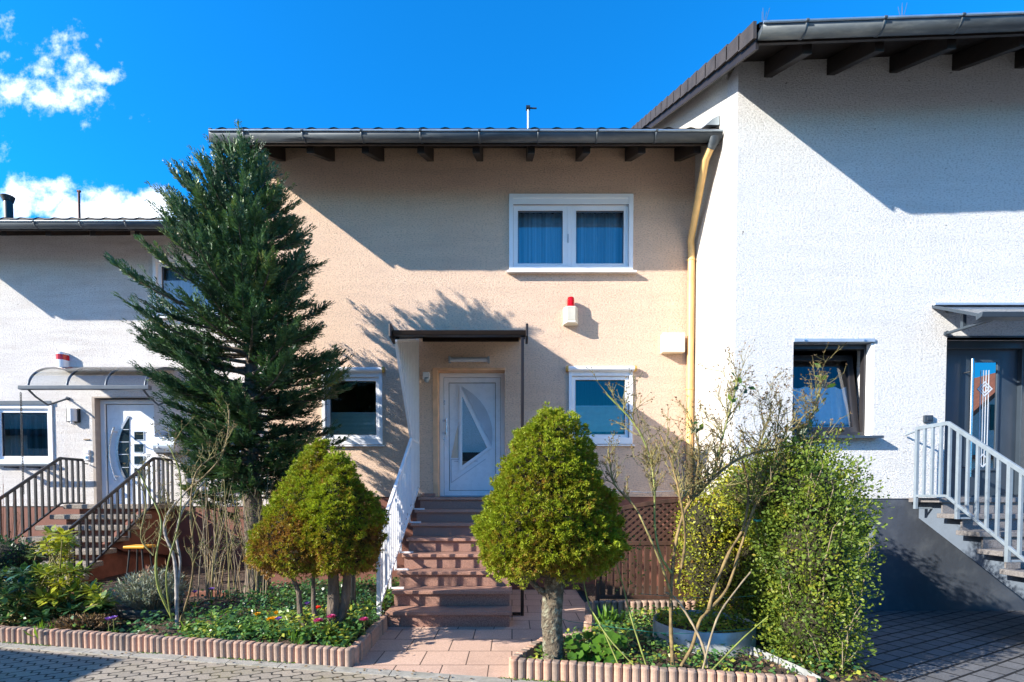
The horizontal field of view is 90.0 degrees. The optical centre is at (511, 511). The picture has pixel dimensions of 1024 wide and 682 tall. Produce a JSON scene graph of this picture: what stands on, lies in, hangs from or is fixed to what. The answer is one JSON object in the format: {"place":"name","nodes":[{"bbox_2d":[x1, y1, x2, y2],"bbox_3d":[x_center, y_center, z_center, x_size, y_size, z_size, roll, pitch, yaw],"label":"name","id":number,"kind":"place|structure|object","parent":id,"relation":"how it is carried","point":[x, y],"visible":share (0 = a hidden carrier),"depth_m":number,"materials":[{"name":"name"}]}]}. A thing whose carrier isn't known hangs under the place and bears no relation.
{"place":"outdoors","nodes":[
{"label":"outdoors","id":0,"kind":"place"},
{"bbox_2d":[0,484,27,544],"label":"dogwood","id":1,"kind":"object","parent":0,"point":[9,522],"visible":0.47,"depth_m":7.49,"materials":[{"name":"plant"}]},
{"bbox_2d":[0,565,393,646],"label":"garden soil","id":2,"kind":"structure","parent":0,"point":[186,569],"depth_m":6.22,"materials":[{"name":"brown soil"}]},
{"bbox_2d":[0,531,63,605],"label":"box shrub","id":3,"kind":"object","parent":2,"relation":"on","point":[12,553],"visible":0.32,"depth_m":6.12,"materials":[{"name":"green plant"}]},
{"bbox_2d":[0,524,120,625],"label":"rhododendron","id":4,"kind":"object","parent":2,"relation":"on","point":[21,595],"visible":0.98,"depth_m":5.43,"materials":[{"name":"green plant"}]},
{"bbox_2d":[42,611,126,630],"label":"heather","id":5,"kind":"object","parent":2,"relation":"on","point":[93,622],"visible":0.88,"depth_m":5.12,"materials":[{"name":"plant"}]},
{"bbox_2d":[123,544,155,580],"bbox_3d":[-5.619,0.830,7.737,0.320,0.630,0.260,0,2,0],"label":"stool","id":6,"kind":"object","parent":2,"relation":"on","point":[137,546],"visible":0.75,"depth_m":7.64,"materials":[{"name":"yellow wood"}]},
{"bbox_2d":[116,602,184,621],"bbox_3d":[-4.000,1.127,5.685,0.714,0.150,0.476,0,2,0],"label":"stone bowl","id":7,"kind":"object","parent":2,"relation":"on","point":[129,614],"visible":0.55,"depth_m":5.50,"materials":[{"name":"grey stone"}]},
{"bbox_2d":[106,564,193,610],"bbox_3d":[-3.984,0.854,5.693,0.882,0.504,0.742,0,2,0],"label":"lavender","id":8,"kind":"object","parent":7,"relation":"in","point":[140,589],"visible":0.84,"depth_m":5.56,"materials":[{"name":"plant"}]},
{"bbox_2d":[121,561,197,601],"bbox_3d":[-4.349,0.881,6.322,0.976,0.574,0.708,0,2,0],"label":"shrub","id":9,"kind":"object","parent":2,"relation":"on","point":[184,577],"depth_m":6.37,"materials":[{"name":"plant"}]},
{"bbox_2d":[123,397,237,625],"bbox_3d":[-3.364,-0.036,5.227,1.060,2.390,0.632,0,2,-13],"label":"rose bush","id":10,"kind":"object","parent":2,"relation":"on","point":[177,572],"visible":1,"depth_m":5.17,"materials":[{"name":"brown plant"}]},
{"bbox_2d":[0,574,398,647],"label":"ground cover","id":11,"kind":"object","parent":2,"relation":"on","point":[283,593],"visible":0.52,"depth_m":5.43,"materials":[{"name":"green plant"}]},
{"bbox_2d":[175,403,241,582],"bbox_3d":[-4.747,-0.338,8.168,1.168,3.100,1.128,0,2,0],"label":"conifer sapling","id":12,"kind":"object","parent":2,"relation":"on","point":[184,486],"visible":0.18,"depth_m":8.07,"materials":[{"name":"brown plant"}]},
{"bbox_2d":[102,120,355,597],"bbox_3d":[-3.376,-1.755,6.397,2.940,6.044,2.382,0,2,0],"label":"conifer tree","id":13,"kind":"object","parent":2,"relation":"on","point":[231,234],"visible":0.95,"depth_m":6.04,"materials":[{"name":"green plant"}]},
{"bbox_2d":[167,447,291,598],"bbox_3d":[-3.493,0.168,6.384,1.694,1.990,0.985,1,2,24],"label":"tangled shrub","id":14,"kind":"object","parent":2,"relation":"on","point":[207,568],"visible":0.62,"depth_m":6.37,"materials":[{"name":"brown plant"}]},
{"bbox_2d":[288,627,308,643],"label":"daffodil leaves","id":15,"kind":"object","parent":2,"relation":"on","point":[294,636],"visible":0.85,"depth_m":4.55,"materials":[{"name":"green plant"}]},
{"bbox_2d":[242,437,391,633],"bbox_3d":[-1.810,0.302,4.880,1.414,2.023,1.161,0,2,0],"label":"dwarf spruce","id":16,"kind":"object","parent":2,"relation":"on","point":[318,517],"visible":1,"depth_m":4.58,"materials":[{"name":"green plant"}]},
{"bbox_2d":[315,619,362,643],"bbox_3d":[-1.647,1.103,4.773,0.540,0.300,0.537,0,2,0],"label":"hellebore","id":17,"kind":"object","parent":2,"relation":"on","point":[334,626],"visible":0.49,"depth_m":4.64,"materials":[{"name":"green plant"}]},
{"bbox_2d":[350,573,355,614],"bbox_3d":[-1.794,0.807,5.776,0.062,0.946,0.060,0,2,0],"label":"black post","id":18,"kind":"object","parent":2,"relation":"on","point":[353,589],"visible":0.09,"depth_m":5.76,"materials":[{"name":"black metal"}]},
{"bbox_2d":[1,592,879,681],"bbox_3d":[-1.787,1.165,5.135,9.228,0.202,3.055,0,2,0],"label":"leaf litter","id":19,"kind":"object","parent":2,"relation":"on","point":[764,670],"visible":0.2,"depth_m":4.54,"materials":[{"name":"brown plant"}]},
{"bbox_2d":[0,647,461,681],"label":"road","id":20,"kind":"structure","parent":0,"point":[21,665],"depth_m":4.29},
{"bbox_2d":[270,585,640,681],"bbox_3d":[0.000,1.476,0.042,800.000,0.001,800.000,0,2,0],"label":"ground","id":21,"kind":"structure","parent":0,"point":[581,593],"depth_m":7.48,"materials":[{"name":"brown soil"}]},
{"bbox_2d":[19,504,170,584],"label":"entrance stairs","id":22,"kind":"structure","parent":21,"relation":"on","point":[112,560],"depth_m":9.20,"materials":[{"name":"concrete"}]},
{"bbox_2d":[0,457,87,542],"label":"stair railing","id":23,"kind":"object","parent":22,"relation":"attached to","point":[27,481],"visible":0.93,"depth_m":9.18,"materials":[{"name":"black metal"}]},
{"bbox_2d":[68,457,174,580],"bbox_3d":[-6.680,0.083,8.956,0.032,2.151,2.482,0,2,0],"label":"stair railing","id":24,"kind":"object","parent":22,"relation":"attached to","point":[91,511],"visible":0.77,"depth_m":8.68,"materials":[{"name":"black metal"}]},
{"bbox_2d":[0,217,269,565],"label":"terraced house","id":25,"kind":"structure","parent":21,"relation":"on","point":[61,279],"depth_m":10.12,"materials":[{"name":"white paint"}]},
{"bbox_2d":[0,193,15,217],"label":"vent pipe","id":26,"kind":"object","parent":25,"relation":"attached to","point":[8,200],"visible":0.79,"depth_m":10.47,"materials":[{"name":"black metal"}]},
{"bbox_2d":[0,464,52,468],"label":"window sill","id":27,"kind":"structure","parent":25,"relation":"attached to","point":[16,466],"depth_m":9.84,"materials":[{"name":"grey paint"}]},
{"bbox_2d":[0,402,53,463],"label":"window","id":28,"kind":"structure","parent":25,"relation":"in","point":[38,434],"depth_m":10.31,"materials":[{"name":"white plastic"}]},
{"bbox_2d":[56,352,69,366],"bbox_3d":[-8.839,-2.963,10.042,0.191,0.288,0.150,0,2,0],"label":"alarm siren","id":29,"kind":"object","parent":25,"relation":"attached to","point":[62,359],"visible":0.94,"depth_m":10.00,"materials":[{"name":"white plastic"}]},
{"bbox_2d":[66,408,80,423],"bbox_3d":[-8.673,-1.868,10.089,0.244,0.313,0.121,0,2,0],"label":"wall lamp","id":30,"kind":"object","parent":25,"relation":"attached to","point":[73,416],"visible":1,"depth_m":10.07,"materials":[{"name":"white plastic"}]},
{"bbox_2d":[18,367,176,405],"bbox_3d":[-7.743,-2.399,9.685,2.367,0.820,0.900,0,2,0],"label":"door canopy","id":31,"kind":"object","parent":25,"relation":"attached to","point":[67,386],"visible":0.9,"depth_m":9.31,"materials":[{"name":"grey metal"}]},
{"bbox_2d":[20,392,24,492],"bbox_3d":[-8.917,-1.230,9.319,0.030,1.865,0.030,2,2,45],"label":"rain chain","id":32,"kind":"object","parent":31,"relation":"hanging from","point":[21,437],"visible":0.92,"depth_m":9.31,"materials":[{"name":"black metal"}]},
{"bbox_2d":[100,399,154,503],"bbox_3d":[-7.683,-1.177,10.332,1.169,2.128,0.137,0,2,0],"label":"door","id":33,"kind":"structure","parent":25,"relation":"in","point":[121,419],"depth_m":10.33,"materials":[{"name":"white plastic"}]},
{"bbox_2d":[153,432,182,453],"bbox_3d":[-6.710,-1.343,10.015,0.459,0.445,0.298,0,2,0],"label":"mailbox","id":34,"kind":"object","parent":25,"relation":"attached to","point":[159,448],"visible":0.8,"depth_m":9.91,"materials":[{"name":"grey metal"}]},
{"bbox_2d":[152,255,217,318],"bbox_3d":[-6.340,-4.401,10.166,1.492,1.234,0.357,0,2,0],"label":"window","id":35,"kind":"structure","parent":25,"relation":"in","point":[158,271],"depth_m":10.23,"materials":[{"name":"white plastic"}]},
{"bbox_2d":[200,638,209,656],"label":"edging stone","id":36,"kind":"object","parent":21,"relation":"on","point":[203,646],"visible":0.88,"depth_m":4.66,"materials":[{"name":"concrete"}]},
{"bbox_2d":[233,640,242,658],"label":"edging stone","id":37,"kind":"object","parent":21,"relation":"on","point":[236,649],"visible":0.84,"depth_m":4.59,"materials":[{"name":"concrete"}]},
{"bbox_2d":[240,640,248,659],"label":"edging stone","id":38,"kind":"object","parent":21,"relation":"on","point":[243,649],"visible":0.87,"depth_m":4.58,"materials":[{"name":"concrete"}]},
{"bbox_2d":[267,642,274,660],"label":"edging stone","id":39,"kind":"object","parent":21,"relation":"on","point":[270,651],"visible":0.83,"depth_m":4.52,"materials":[{"name":"concrete"}]},
{"bbox_2d":[0,642,549,681],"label":"kerb strip","id":40,"kind":"object","parent":21,"relation":"on","point":[385,672],"visible":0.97,"depth_m":4.44,"materials":[{"name":"grey concrete"}]},
{"bbox_2d":[3,641,570,681],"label":"moss","id":41,"kind":"object","parent":40,"relation":"on","point":[276,662],"visible":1,"depth_m":4.55,"materials":[{"name":"green plant"}]},
{"bbox_2d":[274,642,283,661],"bbox_3d":[-2.074,1.268,4.543,0.066,0.190,0.078,0,2,12],"label":"edging stone","id":42,"kind":"object","parent":21,"relation":"on","point":[277,651],"visible":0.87,"depth_m":4.51,"materials":[{"name":"concrete"}]},
{"bbox_2d":[281,644,289,662],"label":"edging stone","id":43,"kind":"object","parent":21,"relation":"on","point":[284,652],"visible":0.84,"depth_m":4.50,"materials":[{"name":"concrete"}]},
{"bbox_2d":[288,643,297,662],"bbox_3d":[-1.938,1.272,4.516,0.066,0.190,0.078,1,3,11],"label":"edging stone","id":44,"kind":"object","parent":21,"relation":"on","point":[291,652],"visible":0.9,"depth_m":4.48,"materials":[{"name":"concrete"}]},
{"bbox_2d":[295,644,302,663],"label":"edging stone","id":45,"kind":"object","parent":21,"relation":"on","point":[298,653],"visible":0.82,"depth_m":4.47,"materials":[{"name":"concrete"}]},
{"bbox_2d":[302,644,311,663],"bbox_3d":[-1.806,1.269,4.492,0.066,0.190,0.078,-1,0,9],"label":"edging stone","id":46,"kind":"object","parent":21,"relation":"on","point":[305,653],"visible":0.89,"depth_m":4.46,"materials":[{"name":"concrete"}]},
{"bbox_2d":[309,645,317,664],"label":"edging stone","id":47,"kind":"object","parent":21,"relation":"on","point":[312,654],"visible":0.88,"depth_m":4.44,"materials":[{"name":"concrete"}]},
{"bbox_2d":[316,645,324,664],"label":"edging stone","id":48,"kind":"object","parent":21,"relation":"on","point":[319,655],"visible":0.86,"depth_m":4.43,"materials":[{"name":"concrete"}]},
{"bbox_2d":[323,645,332,664],"bbox_3d":[-1.604,1.272,4.451,0.066,0.190,0.078,0,1,9],"label":"edging stone","id":49,"kind":"object","parent":21,"relation":"on","point":[326,654],"visible":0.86,"depth_m":4.42,"materials":[{"name":"concrete"}]},
{"bbox_2d":[330,647,339,666],"bbox_3d":[-1.536,1.278,4.437,0.066,0.190,0.078,1,1,9],"label":"edging stone","id":50,"kind":"object","parent":21,"relation":"on","point":[333,657],"visible":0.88,"depth_m":4.40,"materials":[{"name":"concrete"}]},
{"bbox_2d":[337,647,345,666],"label":"edging stone","id":51,"kind":"object","parent":21,"relation":"on","point":[341,655],"visible":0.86,"depth_m":4.39,"materials":[{"name":"concrete"}]},
{"bbox_2d":[345,647,354,666],"bbox_3d":[-1.402,1.272,4.411,0.066,0.190,0.078,1,1,12],"label":"edging stone","id":52,"kind":"object","parent":21,"relation":"on","point":[349,656],"visible":0.89,"depth_m":4.38,"materials":[{"name":"concrete"}]},
{"bbox_2d":[208,115,723,589],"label":"terraced house","id":53,"kind":"structure","parent":21,"relation":"on","point":[469,228],"depth_m":7.91,"materials":[{"name":"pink paint"}]},
{"bbox_2d":[322,366,384,445],"bbox_3d":[-2.480,-1.617,7.962,1.031,1.229,0.210,0,2,0],"label":"window","id":54,"kind":"structure","parent":53,"relation":"in","point":[367,427],"depth_m":7.99,"materials":[{"name":"white plastic"}]},
{"bbox_2d":[389,323,527,615],"bbox_3d":[-0.637,-0.746,7.066,1.663,4.004,1.829,0,2,0],"label":"door canopy","id":55,"kind":"object","parent":53,"relation":"attached to","point":[471,335],"visible":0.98,"depth_m":6.19,"materials":[{"name":"brown metal"}]},
{"bbox_2d":[448,356,489,362],"bbox_3d":[-0.661,-2.331,7.886,0.630,0.084,0.099,0,2,0],"label":"tube light","id":56,"kind":"object","parent":53,"relation":"attached to","point":[468,359],"visible":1,"depth_m":7.85,"materials":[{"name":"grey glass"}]},
{"bbox_2d":[439,373,504,496],"bbox_3d":[-0.633,-1.209,8.167,1.039,1.961,0.143,0,2,0],"label":"door","id":57,"kind":"structure","parent":53,"relation":"in","point":[472,405],"depth_m":8.17,"materials":[{"name":"white plastic"}]},
{"bbox_2d":[563,296,577,325],"bbox_3d":[0.898,-3.067,7.829,0.222,0.408,0.170,0,2,0],"label":"alarm siren","id":58,"kind":"object","parent":53,"relation":"attached to","point":[570,313],"visible":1,"depth_m":7.77,"materials":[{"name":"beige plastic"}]},
{"bbox_2d":[507,194,636,273],"bbox_3d":[0.913,-4.260,7.948,1.981,1.212,0.314,0,2,0],"label":"window","id":59,"kind":"structure","parent":53,"relation":"in","point":[564,241],"depth_m":7.92,"materials":[{"name":"white plastic"}]},
{"bbox_2d":[566,365,636,445],"bbox_3d":[1.375,-1.629,7.962,1.087,1.237,0.210,0,2,0],"label":"window","id":60,"kind":"structure","parent":53,"relation":"in","point":[597,417],"depth_m":7.98,"materials":[{"name":"white plastic"}]},
{"bbox_2d":[660,332,684,353],"bbox_3d":[2.464,-2.572,7.861,0.345,0.298,0.134,0,2,0],"label":"junction box","id":61,"kind":"object","parent":53,"relation":"attached to","point":[672,342],"visible":1,"depth_m":7.80,"materials":[{"name":"beige plastic"}]},
{"bbox_2d":[510,657,518,678],"bbox_3d":[0.015,1.286,4.147,0.066,0.190,0.078,0,2,13],"label":"edging stone","id":62,"kind":"object","parent":21,"relation":"on","point":[513,667],"visible":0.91,"depth_m":4.11,"materials":[{"name":"concrete"}]},
{"bbox_2d":[518,658,526,678],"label":"edging stone","id":63,"kind":"object","parent":21,"relation":"on","point":[522,666],"visible":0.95,"depth_m":4.10,"materials":[{"name":"concrete"}]},
{"bbox_2d":[526,658,534,679],"bbox_3d":[0.150,1.288,4.120,0.066,0.190,0.078,1,1,11],"label":"edging stone","id":64,"kind":"object","parent":21,"relation":"on","point":[530,673],"visible":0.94,"depth_m":4.09,"materials":[{"name":"concrete"}]},
{"bbox_2d":[535,658,543,680],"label":"edging stone","id":65,"kind":"object","parent":21,"relation":"on","point":[538,669],"visible":0.94,"depth_m":4.07,"materials":[{"name":"concrete"}]},
{"bbox_2d":[543,659,551,680],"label":"edging stone","id":66,"kind":"object","parent":21,"relation":"on","point":[547,669],"visible":0.96,"depth_m":4.06,"materials":[{"name":"concrete"}]},
{"bbox_2d":[552,659,560,681],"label":"edging stone","id":67,"kind":"object","parent":21,"relation":"on","point":[555,670],"visible":0.98,"depth_m":4.04,"materials":[{"name":"concrete"}]},
{"bbox_2d":[560,660,568,681],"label":"edging stone","id":68,"kind":"object","parent":21,"relation":"on","point":[564,670],"visible":0.99,"depth_m":4.03,"materials":[{"name":"concrete"}]},
{"bbox_2d":[569,660,577,681],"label":"edging stone","id":69,"kind":"object","parent":21,"relation":"on","point":[573,670],"visible":1,"depth_m":4.02,"materials":[{"name":"concrete"}]},
{"bbox_2d":[578,662,586,681],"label":"edging stone","id":70,"kind":"object","parent":21,"relation":"on","point":[582,675],"visible":1,"depth_m":4.00,"materials":[{"name":"concrete"}]},
{"bbox_2d":[587,661,594,681],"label":"edging stone","id":71,"kind":"object","parent":21,"relation":"on","point":[590,671],"visible":0.99,"depth_m":3.99,"materials":[{"name":"concrete"}]},
{"bbox_2d":[595,662,603,681],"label":"edging stone","id":72,"kind":"object","parent":21,"relation":"on","point":[599,671],"visible":1,"depth_m":3.98,"materials":[{"name":"concrete"}]},
{"bbox_2d":[604,663,612,681],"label":"edging stone","id":73,"kind":"object","parent":21,"relation":"on","point":[608,672],"visible":1,"depth_m":3.96,"materials":[{"name":"concrete"}]},
{"bbox_2d":[613,663,622,681],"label":"edging stone","id":74,"kind":"object","parent":21,"relation":"on","point":[618,669],"visible":1,"depth_m":3.94,"materials":[{"name":"concrete"}]},
{"bbox_2d":[623,664,631,681],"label":"edging stone","id":75,"kind":"object","parent":21,"relation":"on","point":[627,670],"visible":1,"depth_m":3.93,"materials":[{"name":"concrete"}]},
{"bbox_2d":[632,664,640,681],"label":"edging stone","id":76,"kind":"object","parent":21,"relation":"on","point":[636,672],"visible":1,"depth_m":3.92,"materials":[{"name":"concrete"}]},
{"bbox_2d":[641,665,649,681],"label":"edging stone","id":77,"kind":"object","parent":21,"relation":"on","point":[645,673],"visible":1,"depth_m":3.90,"materials":[{"name":"concrete"}]},
{"bbox_2d":[650,665,658,681],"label":"edging stone","id":78,"kind":"object","parent":21,"relation":"on","point":[654,673],"visible":0.99,"depth_m":3.89,"materials":[{"name":"concrete"}]},
{"bbox_2d":[659,667,667,681],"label":"edging stone","id":79,"kind":"object","parent":21,"relation":"on","point":[663,674],"visible":0.98,"depth_m":3.88,"materials":[{"name":"concrete"}]},
{"bbox_2d":[668,667,677,681],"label":"edging stone","id":80,"kind":"object","parent":21,"relation":"on","point":[673,674],"visible":1,"depth_m":3.87,"materials":[{"name":"concrete"}]},
{"bbox_2d":[678,667,687,681],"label":"edging stone","id":81,"kind":"object","parent":21,"relation":"on","point":[682,674],"visible":0.98,"depth_m":3.85,"materials":[{"name":"concrete"}]},
{"bbox_2d":[687,668,696,681],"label":"edging stone","id":82,"kind":"object","parent":21,"relation":"on","point":[692,674],"visible":0.97,"depth_m":3.83,"materials":[{"name":"concrete"}]},
{"bbox_2d":[697,669,706,681],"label":"edging stone","id":83,"kind":"object","parent":21,"relation":"on","point":[701,675],"visible":0.99,"depth_m":3.82,"materials":[{"name":"concrete"}]},
{"bbox_2d":[632,11,1023,610],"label":"terraced house","id":84,"kind":"structure","parent":21,"relation":"on","point":[863,195],"depth_m":6.42,"materials":[{"name":"white paint"}]},
{"bbox_2d":[790,338,883,437],"bbox_3d":[4.071,-1.542,6.595,1.098,1.257,0.513,0,2,0],"label":"window","id":85,"kind":"structure","parent":84,"relation":"in","point":[839,403],"depth_m":6.63,"materials":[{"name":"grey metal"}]},
{"bbox_2d":[909,498,1023,598],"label":"entrance stairs","id":86,"kind":"structure","parent":84,"relation":"attached to","point":[977,543],"depth_m":5.79,"materials":[{"name":"white concrete"}]},
{"bbox_2d":[904,421,1023,561],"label":"stair railing","id":87,"kind":"object","parent":86,"relation":"on","point":[1011,466],"visible":1,"depth_m":5.54,"materials":[{"name":"white metal"}]},
{"bbox_2d":[932,303,1023,335],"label":"door canopy","id":88,"kind":"object","parent":84,"relation":"attached to","point":[983,313],"visible":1,"depth_m":6.11,"materials":[{"name":"white metal"}]},
{"bbox_2d":[943,336,1023,497],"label":"door","id":89,"kind":"structure","parent":84,"relation":"in","point":[984,398],"depth_m":6.63,"materials":[{"name":"paint"}]},
{"bbox_2d":[354,590,594,677],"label":"path","id":90,"kind":"structure","parent":0,"point":[481,651],"depth_m":5.09,"materials":[{"name":"tile"}]},
{"bbox_2d":[385,493,511,626],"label":"entrance stairs","id":91,"kind":"structure","parent":90,"relation":"on","point":[444,581],"depth_m":6.30,"materials":[{"name":"brown stone"}]},
{"bbox_2d":[376,438,424,618],"bbox_3d":[-1.383,0.092,6.744,0.187,2.259,2.377,0,2,0],"label":"stair railing","id":92,"kind":"object","parent":91,"relation":"on","point":[399,508],"visible":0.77,"depth_m":6.42,"materials":[{"name":"white metal"}]},
{"bbox_2d":[395,339,419,504],"bbox_3d":[-1.455,-1.353,7.178,0.040,2.547,1.513,0,2,0],"label":"privacy screen","id":93,"kind":"object","parent":92,"relation":"attached to","point":[407,352],"visible":0.92,"depth_m":7.42,"materials":[{"name":"plastic"}]},
{"bbox_2d":[0,0,1023,217],"label":"sky","id":94,"kind":"structure","parent":0,"point":[95,95],"materials":[{"name":"blue"}]},
{"bbox_2d":[535,584,894,681],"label":"garden soil","id":95,"kind":"structure","parent":0,"point":[590,588],"depth_m":4.28,"materials":[{"name":"brown soil"}]},
{"bbox_2d":[468,401,633,660],"bbox_3d":[0.326,0.238,4.286,1.353,2.285,1.270,0,2,0],"label":"dwarf spruce","id":96,"kind":"object","parent":95,"relation":"on","point":[548,513],"visible":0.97,"depth_m":3.93,"materials":[{"name":"green plant"}]},
{"bbox_2d":[563,630,627,663],"bbox_3d":[0.710,1.131,4.314,0.580,0.285,0.429,0,2,0],"label":"strawberry plant","id":97,"kind":"object","parent":95,"relation":"on","point":[581,648],"visible":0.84,"depth_m":4.24,"materials":[{"name":"green plant"}]},
{"bbox_2d":[593,603,626,628],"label":"daffodil leaves","id":98,"kind":"object","parent":95,"relation":"on","point":[605,615],"visible":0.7,"depth_m":5.34,"materials":[{"name":"green plant"}]},
{"bbox_2d":[595,497,713,608],"bbox_3d":[1.679,0.536,6.021,1.387,1.395,0.054,0,2,0],"label":"trellis fence","id":99,"kind":"object","parent":95,"relation":"on","point":[600,588],"visible":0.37,"depth_m":6.01,"materials":[{"name":"brown wood"}]},
{"bbox_2d":[653,610,755,656],"bbox_3d":[1.820,1.168,4.886,0.920,0.255,0.920,0,2,0],"label":"raised planter","id":100,"kind":"object","parent":95,"relation":"on","point":[725,639],"visible":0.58,"depth_m":4.51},
{"bbox_2d":[651,603,754,634],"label":"planter plants","id":101,"kind":"object","parent":100,"relation":"on","point":[704,621],"visible":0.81,"depth_m":4.83,"materials":[{"name":"green plant"}]},
{"bbox_2d":[523,605,886,681],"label":"ground cover","id":102,"kind":"object","parent":95,"relation":"on","point":[596,629],"visible":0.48,"depth_m":4.35,"materials":[{"name":"green plant"}]},
{"bbox_2d":[575,340,852,669],"bbox_3d":[1.733,-0.078,4.263,2.746,2.646,0.825,0,2,-9],"label":"rose bush","id":103,"kind":"object","parent":95,"relation":"on","point":[695,491],"visible":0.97,"depth_m":4.18,"materials":[{"name":"brown plant"}]},
{"bbox_2d":[664,441,837,617],"bbox_3d":[2.615,0.235,5.488,1.703,2.043,1.948,0,2,0],"label":"yellow shrub","id":104,"kind":"object","parent":95,"relation":"on","point":[711,535],"visible":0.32,"depth_m":5.62,"materials":[{"name":"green plant"}]},
{"bbox_2d":[749,645,820,679],"bbox_3d":[2.143,1.243,4.255,0.032,0.110,1.093,0,2,-12],"label":"lawn edging","id":105,"kind":"object","parent":95,"relation":"on","point":[803,671],"visible":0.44,"depth_m":4.15,"materials":[{"name":"white stone"}]},
{"bbox_2d":[718,415,893,677],"bbox_3d":[2.574,0.238,4.831,1.371,2.155,2.294,0,2,0],"label":"box shrub","id":106,"kind":"object","parent":95,"relation":"on","point":[803,547],"visible":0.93,"depth_m":4.14,"materials":[{"name":"green plant"}]},
{"bbox_2d":[836,611,1023,681],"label":"driveway","id":107,"kind":"structure","parent":0,"point":[948,646],"depth_m":5.02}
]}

